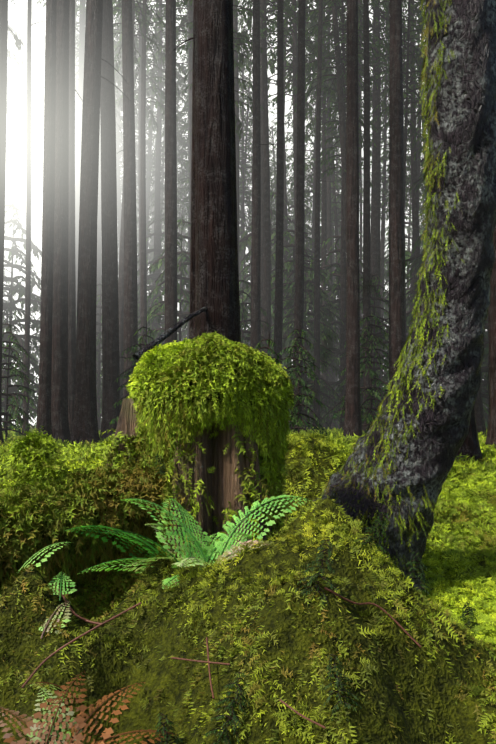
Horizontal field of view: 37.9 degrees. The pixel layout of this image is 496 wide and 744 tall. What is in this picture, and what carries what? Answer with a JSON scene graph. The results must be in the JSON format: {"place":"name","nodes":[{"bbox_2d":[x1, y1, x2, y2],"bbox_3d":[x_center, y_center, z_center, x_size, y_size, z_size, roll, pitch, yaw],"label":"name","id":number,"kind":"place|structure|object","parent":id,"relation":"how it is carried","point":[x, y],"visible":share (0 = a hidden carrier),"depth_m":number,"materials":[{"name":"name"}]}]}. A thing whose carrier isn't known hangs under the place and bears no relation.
{"place":"outdoors","nodes":[
{"label":"outdoors","id":0,"kind":"place"},
{"bbox_2d":[0,435,155,556],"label":"moss","id":1,"kind":"object","parent":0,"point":[42,531],"visible":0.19,"depth_m":2.33,"materials":[{"name":"plant"}]},
{"bbox_2d":[0,0,495,743],"bbox_3d":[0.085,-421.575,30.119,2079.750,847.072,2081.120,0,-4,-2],"label":"ground","id":2,"kind":"structure","parent":0,"point":[162,674],"depth_m":1.64,"materials":[{"name":"plant"}]},
{"bbox_2d":[0,0,7,445],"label":"conifer","id":3,"kind":"object","parent":2,"relation":"on","point":[3,51],"visible":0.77,"depth_m":15.58,"materials":[{"name":"brown plant"}]},
{"bbox_2d":[2,316,37,440],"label":"sapling","id":4,"kind":"object","parent":2,"relation":"on","point":[18,421],"visible":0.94,"depth_m":16.74,"materials":[{"name":"green plant"}]},
{"bbox_2d":[2,276,39,429],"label":"sapling","id":5,"kind":"object","parent":2,"relation":"on","point":[8,315],"visible":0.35,"depth_m":29.73,"materials":[{"name":"green plant"}]},
{"bbox_2d":[6,30,35,139],"bbox_3d":[-11.566,-10.361,29.049,4.691,26.491,4.883,-2,-5,28],"label":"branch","id":6,"kind":"object","parent":2,"relation":"on","point":[11,130],"visible":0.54,"depth_m":29.70,"materials":[{"name":"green plant"}]},
{"bbox_2d":[2,288,40,425],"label":"sapling","id":7,"kind":"object","parent":2,"relation":"on","point":[35,352],"visible":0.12,"depth_m":45.37,"materials":[{"name":"green plant"}]},
{"bbox_2d":[2,191,41,426],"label":"conifer tree","id":8,"kind":"object","parent":2,"relation":"on","point":[13,250],"visible":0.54,"depth_m":30.37,"materials":[{"name":"green plant"}]},
{"bbox_2d":[22,0,42,435],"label":"conifer","id":9,"kind":"object","parent":2,"relation":"on","point":[28,255],"visible":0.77,"depth_m":20.97,"materials":[{"name":"brown plant"}]},
{"bbox_2d":[18,542,78,703],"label":"fern sprigs","id":10,"kind":"object","parent":2,"relation":"on","point":[66,618],"visible":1,"depth_m":1.81,"materials":[{"name":"green plant"}]},
{"bbox_2d":[36,0,61,440],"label":"conifer","id":11,"kind":"object","parent":2,"relation":"on","point":[44,388],"visible":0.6,"depth_m":14.91,"materials":[{"name":"brown plant"}]},
{"bbox_2d":[31,12,78,206],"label":"conifer","id":12,"kind":"object","parent":2,"relation":"on","point":[38,137],"visible":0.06,"depth_m":57.97,"materials":[{"name":"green plant"}]},
{"bbox_2d":[51,0,70,443],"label":"conifer","id":13,"kind":"object","parent":2,"relation":"on","point":[59,404],"visible":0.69,"depth_m":15.43,"materials":[{"name":"brown plant"}]},
{"bbox_2d":[36,0,100,181],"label":"conifer","id":14,"kind":"object","parent":2,"relation":"on","point":[37,73],"visible":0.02,"depth_m":52.17,"materials":[{"name":"grey plant"}]},
{"bbox_2d":[68,0,82,435],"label":"conifer","id":15,"kind":"object","parent":2,"relation":"on","point":[71,315],"visible":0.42,"depth_m":17.47,"materials":[{"name":"brown plant"}]},
{"bbox_2d":[36,0,122,325],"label":"conifer","id":16,"kind":"object","parent":2,"relation":"on","point":[81,41],"visible":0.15,"depth_m":39.01,"materials":[{"name":"brown plant"}]},
{"bbox_2d":[0,671,175,743],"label":"withered ferns","id":17,"kind":"object","parent":2,"relation":"on","point":[33,725],"visible":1,"depth_m":1.42,"materials":[{"name":"brown plant"}]},
{"bbox_2d":[76,275,101,430],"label":"sapling","id":18,"kind":"object","parent":2,"relation":"on","point":[98,376],"visible":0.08,"depth_m":33.64,"materials":[{"name":"green plant"}]},
{"bbox_2d":[75,5,122,429],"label":"conifer","id":19,"kind":"object","parent":2,"relation":"on","point":[99,243],"visible":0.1,"depth_m":40.98,"materials":[{"name":"brown plant"}]},
{"bbox_2d":[70,0,128,444],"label":"conifer","id":20,"kind":"object","parent":2,"relation":"on","point":[85,424],"visible":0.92,"depth_m":14.40,"materials":[{"name":"brown plant"}]},
{"bbox_2d":[99,0,129,440],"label":"conifer","id":21,"kind":"object","parent":2,"relation":"on","point":[110,350],"visible":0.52,"depth_m":16.95,"materials":[{"name":"brown plant"}]},
{"bbox_2d":[75,1,164,213],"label":"conifer","id":22,"kind":"object","parent":2,"relation":"on","point":[118,139],"visible":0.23,"depth_m":47.70,"materials":[{"name":"grey plant"}]},
{"bbox_2d":[100,11,154,252],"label":"conifer","id":23,"kind":"object","parent":2,"relation":"on","point":[119,202],"visible":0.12,"depth_m":47.58,"materials":[{"name":"grey plant"}]},
{"bbox_2d":[122,0,137,396],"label":"conifer","id":24,"kind":"object","parent":2,"relation":"on","point":[130,266],"visible":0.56,"depth_m":19.11,"materials":[{"name":"brown plant"}]},
{"bbox_2d":[109,320,158,424],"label":"sapling","id":25,"kind":"object","parent":2,"relation":"on","point":[135,346],"visible":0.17,"depth_m":15.86,"materials":[{"name":"green plant"}]},
{"bbox_2d":[112,0,165,405],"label":"conifer","id":26,"kind":"object","parent":2,"relation":"on","point":[118,6],"visible":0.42,"depth_m":26.00,"materials":[{"name":"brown plant"}]},
{"bbox_2d":[140,0,146,347],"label":"conifer","id":27,"kind":"object","parent":2,"relation":"on","point":[143,201],"visible":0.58,"depth_m":27.28,"materials":[{"name":"brown plant"}]},
{"bbox_2d":[100,216,188,399],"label":"sapling","id":28,"kind":"object","parent":2,"relation":"on","point":[159,251],"visible":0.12,"depth_m":43.04,"materials":[{"name":"green plant"}]},
{"bbox_2d":[113,0,186,333],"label":"conifer","id":29,"kind":"object","parent":2,"relation":"on","point":[154,87],"visible":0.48,"depth_m":35.93,"materials":[{"name":"green plant"}]},
{"bbox_2d":[138,285,164,349],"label":"sapling","id":30,"kind":"object","parent":2,"relation":"on","point":[151,326],"visible":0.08,"depth_m":41.07,"materials":[{"name":"green plant"}]},
{"bbox_2d":[116,0,188,333],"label":"conifer","id":31,"kind":"object","parent":2,"relation":"on","point":[148,182],"visible":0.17,"depth_m":49.58,"materials":[{"name":"green plant"}]},
{"bbox_2d":[119,0,188,324],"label":"conifer","id":32,"kind":"object","parent":2,"relation":"on","point":[159,117],"visible":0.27,"depth_m":44.60,"materials":[{"name":"green plant"}]},
{"bbox_2d":[138,219,190,345],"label":"sapling","id":33,"kind":"object","parent":2,"relation":"on","point":[160,305],"visible":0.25,"depth_m":30.20,"materials":[{"name":"green plant"}]},
{"bbox_2d":[146,27,182,247],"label":"conifer","id":34,"kind":"object","parent":2,"relation":"on","point":[163,41],"visible":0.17,"depth_m":56.00,"materials":[{"name":"green plant"}]},
{"bbox_2d":[146,45,189,225],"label":"conifer","id":35,"kind":"object","parent":2,"relation":"on","point":[179,160],"visible":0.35,"depth_m":46.39,"materials":[{"name":"green plant"}]},
{"bbox_2d":[56,341,282,618],"bbox_3d":[-0.318,0.594,2.677,1.006,1.411,0.776,-1,-4,10],"label":"stump","id":36,"kind":"object","parent":2,"relation":"on","point":[222,484],"visible":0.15,"depth_m":2.46,"materials":[{"name":"brown wood"}]},
{"bbox_2d":[147,0,192,338],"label":"conifer","id":37,"kind":"object","parent":2,"relation":"on","point":[184,19],"visible":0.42,"depth_m":35.17,"materials":[{"name":"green plant"}]},
{"bbox_2d":[155,713,186,743],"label":"seedling","id":38,"kind":"object","parent":2,"relation":"on","point":[164,733],"visible":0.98,"depth_m":1.42,"materials":[{"name":"green plant"}]},
{"bbox_2d":[154,0,193,210],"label":"conifer","id":39,"kind":"object","parent":2,"relation":"on","point":[188,142],"visible":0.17,"depth_m":49.11,"materials":[{"name":"green plant"}]},
{"bbox_2d":[161,5,189,335],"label":"conifer","id":40,"kind":"object","parent":2,"relation":"on","point":[186,12],"visible":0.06,"depth_m":51.35,"materials":[{"name":"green plant"}]},
{"bbox_2d":[165,0,187,344],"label":"conifer","id":41,"kind":"object","parent":2,"relation":"on","point":[171,238],"visible":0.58,"depth_m":18.62,"materials":[{"name":"brown plant"}]},
{"bbox_2d":[177,64,189,230],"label":"conifer","id":42,"kind":"object","parent":2,"relation":"on","point":[188,169],"visible":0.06,"depth_m":42.58,"materials":[{"name":"green plant"}]},
{"bbox_2d":[66,495,310,588],"bbox_3d":[-0.156,0.511,2.141,0.560,0.273,0.614,-4,-6,44],"label":"fern clump","id":43,"kind":"object","parent":2,"relation":"on","point":[204,553],"visible":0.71,"depth_m":2.15,"materials":[{"name":"green plant"}]},
{"bbox_2d":[189,1,195,340],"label":"conifer","id":44,"kind":"object","parent":2,"relation":"on","point":[192,334],"visible":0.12,"depth_m":7.55,"materials":[{"name":"brown plant"}]},
{"bbox_2d":[173,0,240,343],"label":"conifer","id":45,"kind":"object","parent":2,"relation":"on","point":[216,274],"visible":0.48,"depth_m":7.13,"materials":[{"name":"brown plant"}]},
{"bbox_2d":[133,307,206,360],"bbox_3d":[-0.667,-0.365,6.554,0.102,0.593,1.005,-3,-5,34],"label":"branch","id":46,"kind":"object","parent":45,"relation":"attached to","point":[161,338],"visible":0.96,"depth_m":6.39,"materials":[{"name":"brown plant"}]},
{"bbox_2d":[21,584,420,728],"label":"fallen twigs","id":47,"kind":"object","parent":2,"relation":"on","point":[98,624],"visible":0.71,"depth_m":1.52,"materials":[{"name":"wood"}]},
{"bbox_2d":[178,0,267,140],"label":"conifer","id":48,"kind":"object","parent":2,"relation":"on","point":[239,42],"visible":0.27,"depth_m":24.50,"materials":[{"name":"green plant"}]},
{"bbox_2d":[205,672,249,743],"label":"seedling","id":49,"kind":"object","parent":2,"relation":"on","point":[235,717],"visible":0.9,"depth_m":1.36,"materials":[{"name":"green plant"}]},
{"bbox_2d":[238,71,251,256],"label":"conifer","id":50,"kind":"object","parent":2,"relation":"on","point":[245,201],"visible":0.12,"depth_m":49.10,"materials":[{"name":"green plant"}]},
{"bbox_2d":[238,16,252,325],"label":"conifer","id":51,"kind":"object","parent":2,"relation":"on","point":[248,189],"visible":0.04,"depth_m":59.83,"materials":[{"name":"green plant"}]},
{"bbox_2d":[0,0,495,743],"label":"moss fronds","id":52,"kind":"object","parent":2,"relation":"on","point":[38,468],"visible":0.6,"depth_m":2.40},
{"bbox_2d":[0,426,495,491],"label":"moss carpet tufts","id":53,"kind":"object","parent":2,"relation":"on","point":[79,451],"visible":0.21,"depth_m":9.43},
{"bbox_2d":[238,1,274,287],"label":"conifer","id":54,"kind":"object","parent":2,"relation":"on","point":[245,179],"visible":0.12,"depth_m":54.44,"materials":[{"name":"green plant"}]},
{"bbox_2d":[238,28,275,343],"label":"conifer","id":55,"kind":"object","parent":2,"relation":"on","point":[247,193],"visible":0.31,"depth_m":48.89,"materials":[{"name":"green plant"}]},
{"bbox_2d":[233,0,284,274],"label":"conifer","id":56,"kind":"object","parent":2,"relation":"on","point":[235,27],"visible":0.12,"depth_m":33.68,"materials":[{"name":"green plant"}]},
{"bbox_2d":[239,280,289,408],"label":"sapling","id":57,"kind":"object","parent":2,"relation":"on","point":[244,321],"visible":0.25,"depth_m":25.90,"materials":[{"name":"green plant"}]},
{"bbox_2d":[245,0,291,342],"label":"conifer","id":58,"kind":"object","parent":2,"relation":"on","point":[261,283],"visible":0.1,"depth_m":34.05,"materials":[{"name":"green plant"}]},
{"bbox_2d":[250,0,288,352],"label":"conifer","id":59,"kind":"object","parent":2,"relation":"on","point":[255,334],"visible":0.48,"depth_m":21.26,"materials":[{"name":"brown plant"}]},
{"bbox_2d":[233,0,309,355],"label":"conifer","id":60,"kind":"object","parent":2,"relation":"on","point":[266,240],"visible":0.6,"depth_m":29.44,"materials":[{"name":"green plant"}]},
{"bbox_2d":[255,332,297,437],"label":"sapling","id":61,"kind":"object","parent":2,"relation":"on","point":[278,362],"visible":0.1,"depth_m":10.51,"materials":[{"name":"green plant"}]},
{"bbox_2d":[241,0,315,425],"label":"conifer","id":62,"kind":"object","parent":2,"relation":"on","point":[285,256],"visible":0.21,"depth_m":40.11,"materials":[{"name":"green plant"}]},
{"bbox_2d":[267,0,296,365],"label":"conifer","id":63,"kind":"object","parent":2,"relation":"on","point":[278,314],"visible":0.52,"depth_m":21.80,"materials":[{"name":"brown plant"}]},
{"bbox_2d":[238,0,332,121],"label":"conifer","id":64,"kind":"object","parent":2,"relation":"on","point":[309,24],"visible":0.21,"depth_m":39.97,"materials":[{"name":"green plant"}]},
{"bbox_2d":[239,192,339,423],"bbox_3d":[1.000,-3.523,40.039,7.866,14.332,6.853,-2,-4,26],"label":"sapling","id":65,"kind":"object","parent":2,"relation":"on","point":[243,244],"visible":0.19,"depth_m":39.50,"materials":[{"name":"green plant"}]},
{"bbox_2d":[245,205,339,406],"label":"sapling","id":66,"kind":"object","parent":2,"relation":"on","point":[307,240],"visible":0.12,"depth_m":46.34,"materials":[{"name":"green plant"}]},
{"bbox_2d":[272,55,321,249],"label":"conifer","id":67,"kind":"object","parent":2,"relation":"on","point":[289,114],"visible":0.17,"depth_m":68.59,"materials":[{"name":"green plant"}]},
{"bbox_2d":[290,0,309,430],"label":"conifer","id":68,"kind":"object","parent":2,"relation":"on","point":[299,256],"visible":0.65,"depth_m":21.37,"materials":[{"name":"brown plant"}]},
{"bbox_2d":[261,230,339,427],"bbox_3d":[2.205,-1.984,32.953,4.751,10.020,5.547,0,-4,-2],"label":"sapling","id":69,"kind":"object","parent":2,"relation":"on","point":[286,271],"visible":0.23,"depth_m":32.66,"materials":[{"name":"green plant"}]},
{"bbox_2d":[260,0,341,427],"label":"conifer","id":70,"kind":"object","parent":2,"relation":"on","point":[293,67],"visible":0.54,"depth_m":32.94,"materials":[{"name":"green plant"}]},
{"bbox_2d":[262,254,343,430],"bbox_3d":[2.290,-1.336,30.034,3.899,8.200,4.475,-1,-4,10],"label":"conifer tree","id":71,"kind":"object","parent":2,"relation":"on","point":[307,301],"visible":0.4,"depth_m":30.18,"materials":[{"name":"green plant"}]},
{"bbox_2d":[278,322,327,435],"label":"sapling","id":72,"kind":"object","parent":2,"relation":"on","point":[299,381],"visible":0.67,"depth_m":14.99,"materials":[{"name":"green plant"}]},
{"bbox_2d":[287,125,320,256],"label":"conifer","id":73,"kind":"object","parent":2,"relation":"on","point":[291,172],"visible":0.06,"depth_m":60.85,"materials":[{"name":"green plant"}]},
{"bbox_2d":[272,235,339,424],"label":"conifer tree","id":74,"kind":"object","parent":2,"relation":"on","point":[329,296],"visible":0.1,"depth_m":40.98,"materials":[{"name":"green plant"}]},
{"bbox_2d":[285,9,340,429],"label":"conifer","id":75,"kind":"object","parent":2,"relation":"on","point":[308,189],"visible":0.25,"depth_m":46.49,"materials":[{"name":"green plant"}]},
{"bbox_2d":[288,20,340,218],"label":"conifer","id":76,"kind":"object","parent":2,"relation":"on","point":[312,154],"visible":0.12,"depth_m":55.10,"materials":[{"name":"green plant"}]},
{"bbox_2d":[295,540,336,606],"bbox_3d":[0.145,0.426,1.544,0.086,0.141,0.082,1,-4,-12],"label":"seedling","id":77,"kind":"object","parent":2,"relation":"on","point":[329,567],"visible":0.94,"depth_m":1.53,"materials":[{"name":"green plant"}]},
{"bbox_2d":[275,0,362,428],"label":"conifer","id":78,"kind":"object","parent":2,"relation":"on","point":[330,261],"visible":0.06,"depth_m":43.79,"materials":[{"name":"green plant"}]},
{"bbox_2d":[313,0,334,429],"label":"conifer","id":79,"kind":"object","parent":2,"relation":"on","point":[316,390],"visible":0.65,"depth_m":28.50,"materials":[{"name":"brown plant"}]},
{"bbox_2d":[288,2,360,427],"bbox_3d":[4.106,-13.723,39.297,3.596,34.774,3.966,2,-5,-27],"label":"conifer","id":80,"kind":"object","parent":2,"relation":"on","point":[324,342],"visible":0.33,"depth_m":38.85,"materials":[{"name":"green plant"}]},
{"bbox_2d":[308,71,340,428],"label":"conifer","id":81,"kind":"object","parent":2,"relation":"on","point":[336,379],"visible":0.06,"depth_m":57.92,"materials":[{"name":"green plant"}]},
{"bbox_2d":[305,20,362,343],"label":"conifer","id":82,"kind":"object","parent":2,"relation":"on","point":[336,217],"visible":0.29,"depth_m":46.62,"materials":[{"name":"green plant"}]},
{"bbox_2d":[284,0,388,421],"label":"conifer","id":83,"kind":"object","parent":2,"relation":"on","point":[338,58],"visible":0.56,"depth_m":30.30,"materials":[{"name":"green plant"}]},
{"bbox_2d":[292,236,388,428],"bbox_3d":[4.520,-1.989,34.033,5.619,10.245,4.895,-3,-5,40],"label":"sapling","id":84,"kind":"object","parent":2,"relation":"on","point":[336,309],"visible":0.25,"depth_m":34.12,"materials":[{"name":"green plant"}]},
{"bbox_2d":[324,654,360,721],"bbox_3d":[0.177,0.594,1.367,0.073,0.118,0.061,0,-4,-2],"label":"seedling","id":85,"kind":"object","parent":2,"relation":"on","point":[337,680],"visible":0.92,"depth_m":1.36,"materials":[{"name":"green plant"}]},
{"bbox_2d":[309,0,377,429],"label":"conifer","id":86,"kind":"object","parent":2,"relation":"on","point":[343,284],"visible":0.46,"depth_m":30.94,"materials":[{"name":"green plant"}]},
{"bbox_2d":[322,264,388,424],"bbox_3d":[4.822,-0.762,27.084,3.168,6.700,3.636,4,-5,-43],"label":"conifer tree","id":87,"kind":"object","parent":2,"relation":"on","point":[382,326],"visible":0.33,"depth_m":27.21,"materials":[{"name":"green plant"}]},
{"bbox_2d":[322,0,388,203],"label":"conifer","id":88,"kind":"object","parent":2,"relation":"on","point":[359,93],"visible":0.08,"depth_m":36.09,"materials":[{"name":"green plant"}]},
{"bbox_2d":[342,0,373,438],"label":"conifer","id":89,"kind":"object","parent":2,"relation":"on","point":[352,423],"visible":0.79,"depth_m":16.68,"materials":[{"name":"brown plant"}]},
{"bbox_2d":[332,316,388,434],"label":"sapling","id":90,"kind":"object","parent":2,"relation":"on","point":[371,398],"visible":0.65,"depth_m":19.02,"materials":[{"name":"green plant"}]},
{"bbox_2d":[339,10,383,344],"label":"conifer","id":91,"kind":"object","parent":2,"relation":"on","point":[360,257],"visible":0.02,"depth_m":48.13,"materials":[{"name":"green plant"}]},
{"bbox_2d":[362,0,371,431],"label":"conifer","id":92,"kind":"object","parent":2,"relation":"on","point":[366,238],"visible":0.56,"depth_m":23.42,"materials":[{"name":"brown plant"}]},
{"bbox_2d":[355,512,389,551],"bbox_3d":[0.309,0.420,1.841,0.099,0.127,0.067,1,-4,-16],"label":"seedling","id":93,"kind":"object","parent":2,"relation":"on","point":[377,527],"visible":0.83,"depth_m":1.83,"materials":[{"name":"green plant"}]},
{"bbox_2d":[323,0,424,413],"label":"conifer","id":94,"kind":"object","parent":2,"relation":"on","point":[378,11],"visible":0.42,"depth_m":34.78,"materials":[{"name":"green plant"}]},
{"bbox_2d":[365,0,403,382],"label":"conifer","id":95,"kind":"object","parent":2,"relation":"on","point":[396,309],"visible":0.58,"depth_m":17.25,"materials":[{"name":"brown plant"}]},
{"bbox_2d":[360,1,410,386],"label":"conifer","id":96,"kind":"object","parent":2,"relation":"on","point":[383,214],"visible":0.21,"depth_m":46.87,"materials":[{"name":"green plant"}]},
{"bbox_2d":[371,0,425,189],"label":"conifer","id":97,"kind":"object","parent":2,"relation":"on","point":[406,93],"visible":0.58,"depth_m":31.82,"materials":[{"name":"green plant"}]},
{"bbox_2d":[370,0,426,305],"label":"conifer","id":98,"kind":"object","parent":2,"relation":"on","point":[415,210],"visible":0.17,"depth_m":35.84,"materials":[{"name":"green plant"}]},
{"bbox_2d":[370,5,426,225],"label":"conifer","id":99,"kind":"object","parent":2,"relation":"on","point":[407,199],"visible":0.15,"depth_m":47.29,"materials":[{"name":"green plant"}]},
{"bbox_2d":[312,0,495,591],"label":"leaning tree","id":100,"kind":"object","parent":2,"relation":"on","point":[465,108],"visible":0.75,"depth_m":3.01,"materials":[{"name":"bark"},{"name":"moss"}]},
{"bbox_2d":[402,62,405,345],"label":"conifer","id":101,"kind":"object","parent":2,"relation":"on","point":[404,229],"visible":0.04,"depth_m":23.83,"materials":[{"name":"brown plant"}]},
{"bbox_2d":[383,222,424,392],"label":"sapling","id":102,"kind":"object","parent":2,"relation":"on","point":[407,254],"visible":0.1,"depth_m":54.87,"materials":[{"name":"green plant"}]},
{"bbox_2d":[388,7,426,330],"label":"conifer","id":103,"kind":"object","parent":2,"relation":"on","point":[408,159],"visible":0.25,"depth_m":42.04,"materials":[{"name":"green plant"}]},
{"bbox_2d":[405,551,430,594],"bbox_3d":[0.459,0.580,1.980,0.094,0.165,0.101,2,-4,-27],"label":"seedling","id":104,"kind":"object","parent":2,"relation":"on","point":[419,572],"visible":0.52,"depth_m":2.00,"materials":[{"name":"green plant"}]},
{"bbox_2d":[375,157,488,427],"bbox_3d":[10.146,-4.910,32.479,8.804,16.041,7.670,-2,-4,21],"label":"sapling","id":105,"kind":"object","parent":2,"relation":"on","point":[417,260],"visible":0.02,"depth_m":32.62,"materials":[{"name":"green plant"}]},
{"bbox_2d":[414,106,482,460],"bbox_3d":[2.983,-17.414,10.175,3.853,37.940,4.052,0,-4,-2],"label":"conifer","id":106,"kind":"object","parent":2,"relation":"on","point":[470,446],"visible":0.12,"depth_m":9.28,"materials":[{"name":"brown plant"}]},
{"bbox_2d":[474,384,485,435],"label":"conifer","id":107,"kind":"object","parent":2,"relation":"on","point":[479,415],"visible":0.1,"depth_m":21.45,"materials":[{"name":"brown plant"}]},
{"bbox_2d":[485,225,495,448],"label":"conifer","id":108,"kind":"object","parent":2,"relation":"on","point":[491,435],"visible":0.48,"depth_m":12.06,"materials":[{"name":"brown plant"}]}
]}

